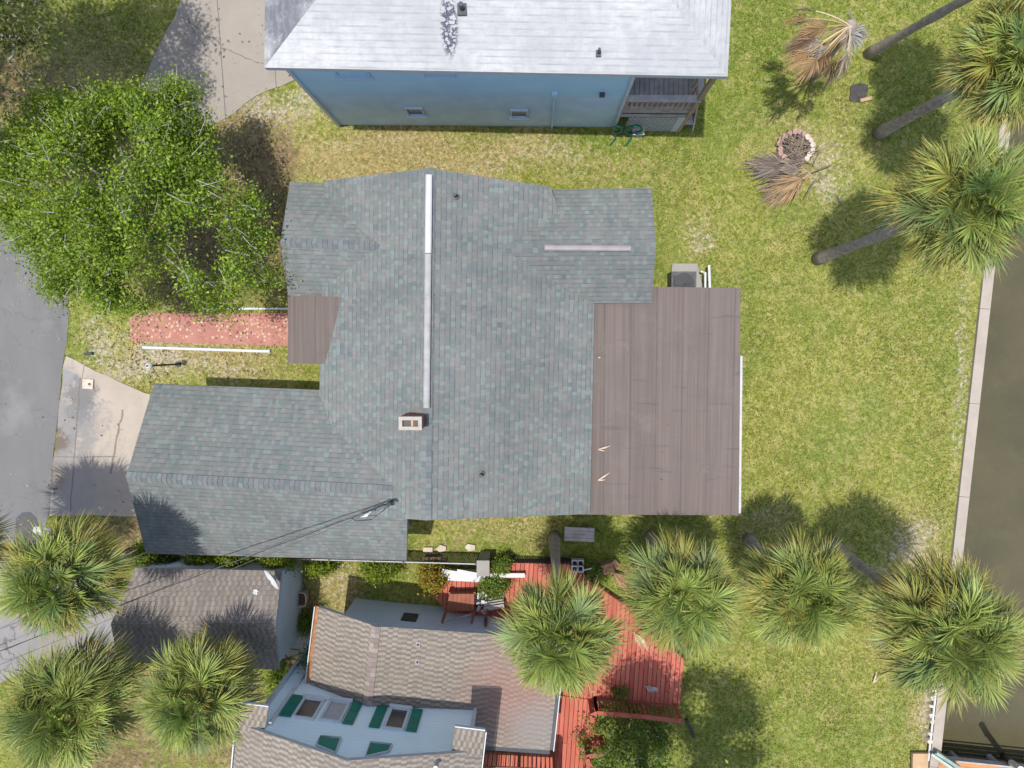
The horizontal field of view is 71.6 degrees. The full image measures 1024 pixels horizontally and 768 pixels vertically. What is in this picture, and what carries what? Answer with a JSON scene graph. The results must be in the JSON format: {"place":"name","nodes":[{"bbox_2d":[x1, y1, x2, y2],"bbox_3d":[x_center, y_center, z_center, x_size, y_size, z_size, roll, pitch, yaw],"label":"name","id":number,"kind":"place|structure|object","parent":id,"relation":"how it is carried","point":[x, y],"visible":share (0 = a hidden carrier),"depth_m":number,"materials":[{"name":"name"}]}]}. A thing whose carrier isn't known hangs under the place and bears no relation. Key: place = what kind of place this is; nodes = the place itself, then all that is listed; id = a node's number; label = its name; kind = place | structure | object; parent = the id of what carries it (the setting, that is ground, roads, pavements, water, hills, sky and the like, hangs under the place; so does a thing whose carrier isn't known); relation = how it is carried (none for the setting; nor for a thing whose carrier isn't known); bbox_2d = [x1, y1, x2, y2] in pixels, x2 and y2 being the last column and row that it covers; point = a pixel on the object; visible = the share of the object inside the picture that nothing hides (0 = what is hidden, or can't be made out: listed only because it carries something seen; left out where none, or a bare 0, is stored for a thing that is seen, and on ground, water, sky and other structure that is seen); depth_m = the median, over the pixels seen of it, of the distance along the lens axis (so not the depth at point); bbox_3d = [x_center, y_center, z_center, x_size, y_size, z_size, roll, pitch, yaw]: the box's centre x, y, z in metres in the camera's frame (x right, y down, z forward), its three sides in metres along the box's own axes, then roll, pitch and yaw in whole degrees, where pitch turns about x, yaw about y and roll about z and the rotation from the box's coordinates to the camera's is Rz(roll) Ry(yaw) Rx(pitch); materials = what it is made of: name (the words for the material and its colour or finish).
{"place":"outdoors","nodes":[
{"label":"outdoors","id":0,"kind":"place"},
{"bbox_2d":[0,217,68,545],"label":"road","id":1,"kind":"structure","parent":0,"point":[30,383],"depth_m":23.56,"materials":[{"name":"asphalt"}]},
{"bbox_2d":[0,535,42,560],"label":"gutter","id":2,"kind":"object","parent":1,"relation":"on","point":[33,538],"visible":0.17,"depth_m":23.87,"materials":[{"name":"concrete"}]},
{"bbox_2d":[17,514,38,539],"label":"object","id":3,"kind":"object","parent":1,"relation":"on","point":[25,525],"visible":0.55,"depth_m":23.85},
{"bbox_2d":[15,512,40,541],"bbox_3d":[-16.236,4.825,23.918,0.925,0.112,1.081,0,94,2],"label":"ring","id":4,"kind":"object","parent":1,"relation":"on","point":[20,515],"visible":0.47,"depth_m":23.84,"materials":[{"name":"metal"}]},
{"bbox_2d":[50,356,149,516],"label":"driveway","id":5,"kind":"structure","parent":0,"point":[109,403],"depth_m":23.60,"materials":[{"name":"concrete"}]},
{"bbox_2d":[82,379,93,388],"bbox_3d":[-13.991,0.001,23.443,0.360,0.060,0.320,5,94,2],"label":"meter box","id":6,"kind":"object","parent":5,"relation":"on","point":[87,383],"visible":1,"depth_m":23.42,"materials":[{"name":"plastic"}]},
{"bbox_2d":[127,0,293,136],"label":"neighbour driveway","id":7,"kind":"structure","parent":0,"point":[239,73],"depth_m":22.67,"materials":[{"name":"concrete"}]},
{"bbox_2d":[0,0,1008,767],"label":"ground","id":8,"kind":"structure","parent":0,"point":[826,194],"depth_m":22.78,"materials":[{"name":"plant"}]},
{"bbox_2d":[0,69,34,144],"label":"oak tree","id":9,"kind":"object","parent":8,"relation":"on","point":[12,91],"visible":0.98,"depth_m":17.12,"materials":[{"name":"green plant"}]},
{"bbox_2d":[0,502,51,577],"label":"palm tree","id":10,"kind":"object","parent":8,"relation":"on","point":[3,538],"visible":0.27,"depth_m":18.95,"materials":[{"name":"green plant"}]},
{"bbox_2d":[0,0,84,112],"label":"oak tree","id":11,"kind":"object","parent":8,"relation":"on","point":[15,38],"visible":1,"depth_m":16.72,"materials":[{"name":"green plant"}]},
{"bbox_2d":[30,525,75,546],"bbox_3d":[-13.243,4.170,21.091,3.463,5.280,0.521,-21,93,3],"label":"street light","id":12,"kind":"object","parent":8,"relation":"on","point":[38,527],"visible":0.18,"depth_m":18.43,"materials":[{"name":"metal"}]},
{"bbox_2d":[0,557,119,682],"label":"apron","id":13,"kind":"object","parent":8,"relation":"on","point":[11,632],"visible":0.06,"depth_m":24.10,"materials":[{"name":"grey concrete"}]},
{"bbox_2d":[0,509,149,642],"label":"palm tree","id":14,"kind":"object","parent":8,"relation":"on","point":[96,563],"visible":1,"depth_m":16.96,"materials":[{"name":"green plant"}]},
{"bbox_2d":[0,619,160,767],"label":"palm tree","id":15,"kind":"object","parent":8,"relation":"on","point":[97,675],"visible":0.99,"depth_m":18.08,"materials":[{"name":"green plant"}]},
{"bbox_2d":[126,536,163,570],"bbox_3d":[-11.587,5.363,22.640,1.626,2.259,1.348,0,94,2],"label":"shrub","id":16,"kind":"object","parent":8,"relation":"on","point":[139,547],"visible":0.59,"depth_m":21.98,"materials":[{"name":"green plant"}]},
{"bbox_2d":[0,58,304,335],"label":"oak tree","id":17,"kind":"object","parent":8,"relation":"on","point":[110,246],"visible":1,"depth_m":18.12,"materials":[{"name":"green plant"}]},
{"bbox_2d":[145,361,180,368],"bbox_3d":[-11.020,-0.606,22.439,0.231,1.851,0.203,0,94,2],"label":"lamp post","id":18,"kind":"object","parent":8,"relation":"on","point":[151,365],"visible":1,"depth_m":22.27,"materials":[{"name":"black metal"}]},
{"bbox_2d":[151,554,187,564],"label":"shrub","id":19,"kind":"object","parent":8,"relation":"on","point":[166,559],"visible":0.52,"depth_m":22.25,"materials":[{"name":"green plant"}]},
{"bbox_2d":[180,555,217,565],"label":"shrub","id":20,"kind":"object","parent":8,"relation":"on","point":[198,560],"visible":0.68,"depth_m":22.11,"materials":[{"name":"green plant"}]},
{"bbox_2d":[129,623,272,764],"bbox_3d":[-8.271,8.152,20.643,3.575,6.760,3.787,0,94,2],"label":"palm tree","id":21,"kind":"object","parent":8,"relation":"on","point":[175,723],"visible":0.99,"depth_m":18.45,"materials":[{"name":"green plant"}]},
{"bbox_2d":[111,558,301,669],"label":"shed","id":22,"kind":"structure","parent":8,"relation":"on","point":[265,617],"depth_m":21.12,"materials":[{"name":"grey"}]},
{"bbox_2d":[252,570,277,594],"bbox_3d":[-7.022,5.670,20.624,0.639,1.139,0.614,0,94,2],"label":"satellite dish","id":23,"kind":"object","parent":22,"relation":"on","point":[271,579],"visible":1,"depth_m":20.70,"materials":[{"name":"white paint"}]},
{"bbox_2d":[142,346,270,352],"bbox_3d":[-9.997,-1.139,23.300,4.214,0.200,0.084,2,94,2],"label":"walk edging","id":24,"kind":"object","parent":8,"relation":"on","point":[208,349],"visible":1,"depth_m":23.20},
{"bbox_2d":[130,313,287,345],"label":"walkway","id":25,"kind":"structure","parent":8,"relation":"on","point":[176,331],"depth_m":23.23,"materials":[{"name":"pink brick"}]},
{"bbox_2d":[210,555,261,568],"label":"shrub","id":26,"kind":"object","parent":8,"relation":"on","point":[222,560],"visible":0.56,"depth_m":21.98,"materials":[{"name":"green plant"}]},
{"bbox_2d":[203,308,287,309],"bbox_3d":[-8.510,-2.453,23.171,3.276,0.200,0.070,0,94,2],"label":"walk edging","id":27,"kind":"object","parent":8,"relation":"on","point":[258,309],"visible":0.43,"depth_m":23.06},
{"bbox_2d":[258,662,291,699],"bbox_3d":[-7.758,9.872,23.335,1.343,1.207,1.439,26,94,0],"label":"shrub","id":28,"kind":"object","parent":8,"relation":"on","point":[272,678],"visible":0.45,"depth_m":23.33,"materials":[{"name":"green plant"}]},
{"bbox_2d":[251,557,310,578],"bbox_3d":[-7.216,5.510,22.585,1.612,2.105,1.266,-24,93,3],"label":"shrub","id":29,"kind":"object","parent":8,"relation":"on","point":[277,562],"visible":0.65,"depth_m":21.95,"materials":[{"name":"green plant"}]},
{"bbox_2d":[282,631,310,658],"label":"stepping slab","id":30,"kind":"structure","parent":8,"relation":"on","point":[298,643],"depth_m":23.79,"materials":[{"name":"concrete"}]},
{"bbox_2d":[282,648,299,660],"bbox_3d":[-7.295,8.957,23.451,0.648,0.630,0.707,10,94,1],"label":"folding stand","id":31,"kind":"object","parent":30,"relation":"on","point":[288,658],"visible":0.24,"depth_m":23.34,"materials":[{"name":"grey metal"}]},
{"bbox_2d":[286,643,309,672],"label":"vine","id":32,"kind":"object","parent":8,"relation":"on","point":[305,659],"visible":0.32,"depth_m":22.11,"materials":[{"name":"green plant"}]},
{"bbox_2d":[120,543,479,564],"bbox_3d":[-6.847,5.516,23.049,11.529,1.140,0.065,1,94,2],"label":"fence","id":33,"kind":"object","parent":8,"relation":"on","point":[455,561],"visible":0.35,"depth_m":22.67,"materials":[{"name":"grey metal"}]},
{"bbox_2d":[297,590,308,606],"bbox_3d":[-6.991,7.069,23.513,0.500,0.420,0.500,0,94,2],"label":"planter","id":34,"kind":"object","parent":8,"relation":"on","point":[303,597],"visible":0.62,"depth_m":23.42,"materials":[{"name":"beige concrete"}]},
{"bbox_2d":[296,608,312,639],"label":"shrub","id":35,"kind":"object","parent":8,"relation":"on","point":[304,624],"visible":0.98,"depth_m":23.37,"materials":[{"name":"green plant"}]},
{"bbox_2d":[293,558,345,581],"bbox_3d":[-6.306,5.899,22.991,1.612,1.290,1.165,-21,93,3],"label":"shrub","id":36,"kind":"object","parent":8,"relation":"on","point":[319,568],"visible":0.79,"depth_m":22.83,"materials":[{"name":"green plant"}]},
{"bbox_2d":[0,1,733,696],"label":"leaf litter","id":37,"kind":"object","parent":8,"relation":"on","point":[204,299],"visible":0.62,"depth_m":23.18,"materials":[{"name":"plant"}]},
{"bbox_2d":[356,560,406,587],"bbox_3d":[-4.298,5.949,22.884,1.686,1.388,1.329,-22,93,3],"label":"shrub","id":38,"kind":"object","parent":8,"relation":"on","point":[374,571],"visible":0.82,"depth_m":22.76,"materials":[{"name":"green plant"}]},
{"bbox_2d":[231,598,565,767],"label":"house","id":39,"kind":"structure","parent":8,"relation":"on","point":[379,684],"depth_m":20.45,"materials":[{"name":"beige"}]},
{"bbox_2d":[291,693,326,720],"bbox_3d":[-5.679,9.046,19.879,0.700,1.111,0.140,6,94,1],"label":"window","id":40,"kind":"structure","parent":39,"relation":"in","point":[310,705],"depth_m":19.92,"materials":[{"name":"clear glass"}]},
{"bbox_2d":[319,696,352,723],"bbox_3d":[-4.943,9.127,19.907,0.686,1.143,0.140,6,94,1],"label":"window","id":41,"kind":"structure","parent":39,"relation":"in","point":[335,710],"depth_m":19.94,"materials":[{"name":"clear glass"}]},
{"bbox_2d":[382,703,412,731],"bbox_3d":[-3.209,9.323,19.863,0.660,1.163,0.140,6,94,1],"label":"window","id":42,"kind":"structure","parent":39,"relation":"in","point":[398,714],"depth_m":19.89,"materials":[{"name":"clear glass"}]},
{"bbox_2d":[423,547,432,552],"bbox_3d":[-2.768,5.462,23.454,0.320,0.170,0.179,0,94,2],"label":"paver","id":43,"kind":"object","parent":8,"relation":"on","point":[428,549],"visible":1,"depth_m":23.37,"materials":[{"name":"stone"}]},
{"bbox_2d":[411,556,450,597],"bbox_3d":[-2.579,6.233,22.858,1.503,1.370,1.254,0,94,2],"label":"shrub","id":44,"kind":"object","parent":8,"relation":"on","point":[431,578],"visible":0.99,"depth_m":22.58,"materials":[{"name":"yellow plant"}]},
{"bbox_2d":[126,168,742,560],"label":"house","id":45,"kind":"structure","parent":8,"relation":"on","point":[455,335],"depth_m":19.62,"materials":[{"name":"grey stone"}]},
{"bbox_2d":[0,505,382,650],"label":"service cable","id":46,"kind":"object","parent":45,"relation":"on","point":[211,570],"visible":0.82,"depth_m":18.65,"materials":[{"name":"black plastic"}]},
{"bbox_2d":[0,507,383,664],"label":"telephone wire","id":47,"kind":"object","parent":45,"relation":"attached to","point":[193,584],"visible":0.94,"depth_m":18.86,"materials":[{"name":"grey metal"}]},
{"bbox_2d":[701,265,710,287],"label":"drain pipes","id":48,"kind":"object","parent":45,"relation":"attached to","point":[709,276],"visible":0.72,"depth_m":21.84,"materials":[{"name":"white plastic"}]},
{"bbox_2d":[436,544,445,551],"bbox_3d":[-2.343,5.401,23.436,0.358,0.170,0.235,0,94,2],"label":"paver","id":49,"kind":"object","parent":8,"relation":"on","point":[440,548],"visible":1,"depth_m":23.35,"materials":[{"name":"stone"}]},
{"bbox_2d":[465,543,475,550],"bbox_3d":[-1.379,5.368,23.404,0.354,0.170,0.243,0,94,2],"label":"paver","id":50,"kind":"object","parent":8,"relation":"on","point":[469,547],"visible":1,"depth_m":23.32,"materials":[{"name":"stone"}]},
{"bbox_2d":[441,586,503,627],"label":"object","id":51,"kind":"structure","parent":8,"relation":"on","point":[461,600],"depth_m":22.55,"materials":[{"name":"wood"}]},
{"bbox_2d":[477,551,490,575],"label":"pillar","id":52,"kind":"structure","parent":8,"relation":"on","point":[483,564],"depth_m":22.31,"materials":[{"name":"concrete"}]},
{"bbox_2d":[469,571,515,603],"bbox_3d":[-0.674,6.471,22.886,1.600,1.209,1.299,20,94,0],"label":"vine","id":53,"kind":"object","parent":8,"relation":"on","point":[487,586],"visible":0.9,"depth_m":22.66,"materials":[{"name":"green plant"}]},
{"bbox_2d":[264,0,730,131],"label":"house","id":54,"kind":"structure","parent":8,"relation":"on","point":[564,63],"depth_m":16.89,"materials":[{"name":"white"}]},
{"bbox_2d":[332,71,372,80],"bbox_3d":[-4.098,-7.905,17.895,0.983,1.038,0.140,1,94,2],"label":"window","id":55,"kind":"structure","parent":54,"relation":"in","point":[368,77],"depth_m":18.35,"materials":[{"name":"blue glass"}]},
{"bbox_2d":[404,107,426,118],"bbox_3d":[-2.882,-8.093,21.177,0.609,0.710,0.151,0,94,2],"label":"window","id":56,"kind":"structure","parent":54,"relation":"in","point":[412,112],"depth_m":21.29,"materials":[{"name":"blue glass"}]},
{"bbox_2d":[424,73,455,77],"bbox_3d":[-1.844,-7.853,17.695,0.817,0.875,0.140,1,94,2],"label":"window","id":57,"kind":"structure","parent":54,"relation":"in","point":[427,75],"depth_m":18.08,"materials":[{"name":"blue glass"}]},
{"bbox_2d":[509,109,528,120],"bbox_3d":[0.213,-8.040,21.189,0.605,0.714,0.151,0,94,2],"label":"window","id":58,"kind":"structure","parent":54,"relation":"in","point":[515,114],"depth_m":21.30,"materials":[{"name":"blue glass"}]},
{"bbox_2d":[610,125,622,145],"bbox_3d":[3.231,-7.676,21.921,0.341,1.066,0.380,0,94,2],"label":"garden hose","id":59,"kind":"object","parent":54,"relation":"hanging from","point":[618,131],"visible":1,"depth_m":21.83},
{"bbox_2d":[623,124,642,145],"bbox_3d":[3.697,-7.778,21.865,0.543,1.135,0.394,-33,92,3],"label":"garden hose","id":60,"kind":"object","parent":54,"relation":"hanging from","point":[625,129],"visible":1,"depth_m":21.81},
{"bbox_2d":[489,554,514,578],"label":"vine","id":61,"kind":"object","parent":8,"relation":"on","point":[501,565],"visible":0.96,"depth_m":22.63,"materials":[{"name":"green plant"}]},
{"bbox_2d":[481,747,555,767],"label":"balcony","id":62,"kind":"structure","parent":8,"relation":"on","point":[541,760],"depth_m":22.38,"materials":[{"name":"wood"}]},
{"bbox_2d":[502,555,583,566],"bbox_3d":[0.976,5.713,22.991,2.629,0.790,0.060,1,94,2],"label":"fence","id":63,"kind":"object","parent":8,"relation":"on","point":[524,559],"visible":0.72,"depth_m":22.96,"materials":[{"name":"grey metal"}]},
{"bbox_2d":[430,560,683,767],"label":"deck","id":64,"kind":"structure","parent":8,"relation":"on","point":[648,668],"depth_m":23.10,"materials":[{"name":"wood"}]},
{"bbox_2d":[446,569,476,577],"bbox_3d":[-1.573,6.150,23.033,1.100,0.100,0.280,0,94,2],"label":"scrap board","id":65,"kind":"object","parent":64,"relation":"on","point":[473,570],"visible":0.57,"depth_m":23.02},
{"bbox_2d":[448,576,484,581],"bbox_3d":[-1.466,6.263,22.907,1.203,0.070,0.202,2,94,2],"label":"scrap board","id":66,"kind":"object","parent":65,"relation":"on","point":[456,579],"visible":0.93,"depth_m":22.90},
{"bbox_2d":[441,569,475,580],"bbox_3d":[-1.710,6.149,22.867,1.131,0.072,0.222,9,94,1],"label":"scrap board","id":67,"kind":"object","parent":66,"relation":"on","point":[452,574],"visible":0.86,"depth_m":22.86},
{"bbox_2d":[457,569,480,578],"bbox_3d":[-1.375,6.083,22.772,0.795,0.068,0.162,10,94,1],"label":"scrap board","id":68,"kind":"object","parent":67,"relation":"on","point":[466,573],"visible":0.86,"depth_m":22.76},
{"bbox_2d":[475,592,486,613],"bbox_3d":[-1.000,7.033,22.848,0.716,0.602,0.748,-26,92,3],"label":"scrap sheet","id":69,"kind":"object","parent":64,"relation":"on","point":[478,600],"visible":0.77,"depth_m":22.80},
{"bbox_2d":[490,573,524,577],"bbox_3d":[-0.144,6.135,22.777,1.110,0.064,0.142,-1,94,2],"label":"scrap board","id":70,"kind":"object","parent":64,"relation":"on","point":[516,575],"visible":0.93,"depth_m":22.75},
{"bbox_2d":[571,558,577,572],"bbox_3d":[2.012,5.825,22.810,0.200,0.200,0.400,0,94,2],"label":"cinder block","id":71,"kind":"object","parent":64,"relation":"on","point":[574,566],"depth_m":22.76,"materials":[{"name":"grey concrete"}]},
{"bbox_2d":[577,558,583,572],"bbox_3d":[2.196,5.823,22.804,0.200,0.200,0.400,0,94,2],"label":"cinder block","id":72,"kind":"object","parent":64,"relation":"on","point":[580,568],"depth_m":22.72,"materials":[{"name":"grey concrete"}]},
{"bbox_2d":[609,682,632,706],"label":"potted plant","id":73,"kind":"object","parent":64,"relation":"on","point":[623,693],"visible":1,"depth_m":22.89,"materials":[{"name":"green plant"}]},
{"bbox_2d":[634,633,648,650],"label":"fallen frond","id":74,"kind":"object","parent":64,"relation":"on","point":[641,642],"visible":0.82,"depth_m":22.96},
{"bbox_2d":[645,685,658,692],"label":"fallen frond","id":75,"kind":"object","parent":64,"relation":"on","point":[651,688],"visible":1,"depth_m":23.05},
{"bbox_2d":[487,530,632,704],"bbox_3d":[1.258,5.749,19.331,3.225,8.401,3.243,-36,92,4],"label":"palm tree","id":76,"kind":"object","parent":8,"relation":"on","point":[576,664],"visible":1,"depth_m":16.22,"materials":[{"name":"green plant"}]},
{"bbox_2d":[564,525,594,541],"bbox_3d":[2.175,4.828,23.067,0.957,0.430,0.453,2,94,2],"label":"bench","id":77,"kind":"object","parent":8,"relation":"on","point":[583,534],"visible":1,"depth_m":22.85,"materials":[{"name":"wood"}]},
{"bbox_2d":[576,558,618,587],"bbox_3d":[2.775,6.214,22.975,1.441,0.830,1.072,0,94,2],"label":"shrub","id":78,"kind":"object","parent":8,"relation":"on","point":[593,573],"visible":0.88,"depth_m":22.91,"materials":[{"name":"green plant"}]},
{"bbox_2d":[600,559,620,574],"bbox_3d":[3.200,5.913,23.116,0.609,0.425,0.361,-27,92,3],"label":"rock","id":79,"kind":"object","parent":8,"relation":"on","point":[608,563],"visible":0.96,"depth_m":22.94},
{"bbox_2d":[613,572,630,587],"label":"fallen frond","id":80,"kind":"object","parent":8,"relation":"on","point":[616,576],"visible":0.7,"depth_m":23.05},
{"bbox_2d":[568,700,680,767],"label":"shrub","id":81,"kind":"object","parent":8,"relation":"on","point":[624,738],"visible":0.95,"depth_m":22.34,"materials":[{"name":"green plant"}]},
{"bbox_2d":[632,127,643,136],"bbox_3d":[3.947,-7.895,22.274,0.360,0.300,0.240,0,94,2],"label":"utility box","id":82,"kind":"object","parent":8,"relation":"on","point":[637,135],"visible":0.71,"depth_m":22.13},
{"bbox_2d":[613,523,749,664],"bbox_3d":[4.456,5.430,20.072,3.442,6.669,3.534,14,94,1],"label":"palm tree","id":83,"kind":"object","parent":8,"relation":"on","point":[669,579],"visible":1,"depth_m":17.77,"materials":[{"name":"green plant"}]},
{"bbox_2d":[671,264,702,286],"bbox_3d":[5.546,-3.395,22.643,1.051,0.150,0.870,0,94,2],"label":"equipment pad","id":84,"kind":"object","parent":8,"relation":"on","point":[684,267],"visible":0.43,"depth_m":22.55,"materials":[{"name":"concrete"}]},
{"bbox_2d":[667,271,696,286],"bbox_3d":[5.310,-3.116,22.204,0.763,0.775,0.744,0,94,2],"label":"air conditioner","id":85,"kind":"object","parent":84,"relation":"on","point":[681,278],"visible":0.66,"depth_m":21.88,"materials":[{"name":"grey metal"}]},
{"bbox_2d":[685,718,694,737],"bbox_3d":[5.896,11.410,23.541,0.100,0.080,0.663,-23,93,3],"label":"timber","id":86,"kind":"object","parent":8,"relation":"on","point":[689,728],"visible":1,"depth_m":23.50,"materials":[{"name":"grey wood"}]},
{"bbox_2d":[740,147,812,210],"bbox_3d":[8.352,-6.500,22.087,2.152,0.875,2.072,-28,92,3],"label":"frond pile","id":87,"kind":"object","parent":8,"relation":"on","point":[783,184],"visible":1,"depth_m":22.03,"materials":[{"name":"plant"}]},
{"bbox_2d":[798,150,834,198],"bbox_3d":[9.377,-6.527,22.064,0.726,0.199,1.436,45,94,-1],"label":"stick bundle","id":88,"kind":"object","parent":87,"relation":"on","point":[815,171],"visible":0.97,"depth_m":22.02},
{"bbox_2d":[775,128,828,164],"bbox_3d":[9.041,-7.416,22.142,1.610,0.424,1.144,0,94,2],"label":"fire pit","id":89,"kind":"object","parent":8,"relation":"on","point":[801,142],"visible":0.98,"depth_m":22.11,"materials":[{"name":"stone"}]},
{"bbox_2d":[732,520,872,658],"bbox_3d":[7.540,5.364,20.060,3.555,6.487,3.503,0,94,2],"label":"palm tree","id":90,"kind":"object","parent":8,"relation":"on","point":[778,586],"visible":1,"depth_m":17.94,"materials":[{"name":"green plant"}]},
{"bbox_2d":[777,6,870,96],"bbox_3d":[8.351,-8.904,20.052,2.393,4.425,2.144,0,94,2],"label":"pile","id":91,"kind":"object","parent":8,"relation":"on","point":[846,34],"visible":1,"depth_m":18.46,"materials":[{"name":"beige plant"}]},
{"bbox_2d":[849,83,867,102],"bbox_3d":[10.804,-9.075,22.179,0.560,0.130,0.570,0,94,2],"label":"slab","id":92,"kind":"object","parent":8,"relation":"on","point":[855,92],"visible":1,"depth_m":22.11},
{"bbox_2d":[860,96,872,101],"bbox_3d":[11.015,-8.858,22.101,0.369,0.050,0.100,-12,93,3],"label":"plank","id":93,"kind":"object","parent":8,"relation":"on","point":[866,99],"visible":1,"depth_m":22.08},
{"bbox_2d":[811,116,1023,285],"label":"palm tree","id":94,"kind":"object","parent":8,"relation":"on","point":[978,169],"visible":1,"depth_m":14.89,"materials":[{"name":"green plant"}]},
{"bbox_2d":[911,752,927,767],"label":"planter box","id":95,"kind":"object","parent":8,"relation":"on","point":[919,759],"visible":1,"depth_m":23.23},
{"bbox_2d":[826,534,1023,718],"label":"palm tree","id":96,"kind":"object","parent":8,"relation":"on","point":[981,664],"visible":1,"depth_m":16.10,"materials":[{"name":"green plant"}]},
{"bbox_2d":[923,736,932,743],"bbox_3d":[13.654,11.683,23.293,0.231,0.260,0.228,18,94,1],"label":"rock","id":97,"kind":"object","parent":8,"relation":"on","point":[927,739],"visible":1,"depth_m":23.24,"materials":[{"name":"stone"}]},
{"bbox_2d":[925,710,934,717],"bbox_3d":[13.701,10.808,23.246,0.249,0.241,0.212,-14,93,3],"label":"rock","id":98,"kind":"object","parent":8,"relation":"on","point":[929,713],"visible":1,"depth_m":23.19,"materials":[{"name":"stone"}]},
{"bbox_2d":[862,0,1023,59],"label":"palm tree","id":99,"kind":"object","parent":8,"relation":"on","point":[872,51],"visible":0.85,"depth_m":18.97,"materials":[{"name":"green plant"}]},
{"bbox_2d":[872,0,1023,139],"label":"palm tree","id":100,"kind":"object","parent":8,"relation":"on","point":[982,60],"visible":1,"depth_m":15.86,"materials":[{"name":"green plant"}]},
{"bbox_2d":[928,46,1017,767],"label":"seawall","id":101,"kind":"object","parent":8,"relation":"on","point":[971,423],"visible":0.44,"depth_m":22.61,"materials":[{"name":"concrete"}]},
{"bbox_2d":[928,690,936,760],"bbox_3d":[13.719,11.070,23.182,0.060,0.060,2.539,4,94,2],"label":"pipe","id":102,"kind":"object","parent":101,"relation":"on","point":[934,704],"visible":0.77,"depth_m":23.17,"materials":[{"name":"white plastic"}]},
{"bbox_2d":[941,67,1023,763],"bbox_3d":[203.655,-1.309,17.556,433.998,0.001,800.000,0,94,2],"label":"water","id":103,"kind":"structure","parent":0,"point":[994,535],"depth_m":23.78,"materials":[{"name":"liquid"}]},
{"bbox_2d":[938,751,1023,767],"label":"dock","id":104,"kind":"object","parent":103,"relation":"in","point":[991,761],"visible":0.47,"depth_m":23.25,"materials":[{"name":"wood"}]},
{"bbox_2d":[930,750,960,767],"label":"dock gangway","id":105,"kind":"object","parent":104,"relation":"on","point":[941,758],"visible":1,"depth_m":22.98,"materials":[{"name":"grey metal"}]},
{"bbox_2d":[1000,753,1022,767],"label":"mooring pile","id":106,"kind":"object","parent":103,"relation":"in","point":[1009,760],"visible":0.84,"depth_m":22.68,"materials":[{"name":"black wood"}]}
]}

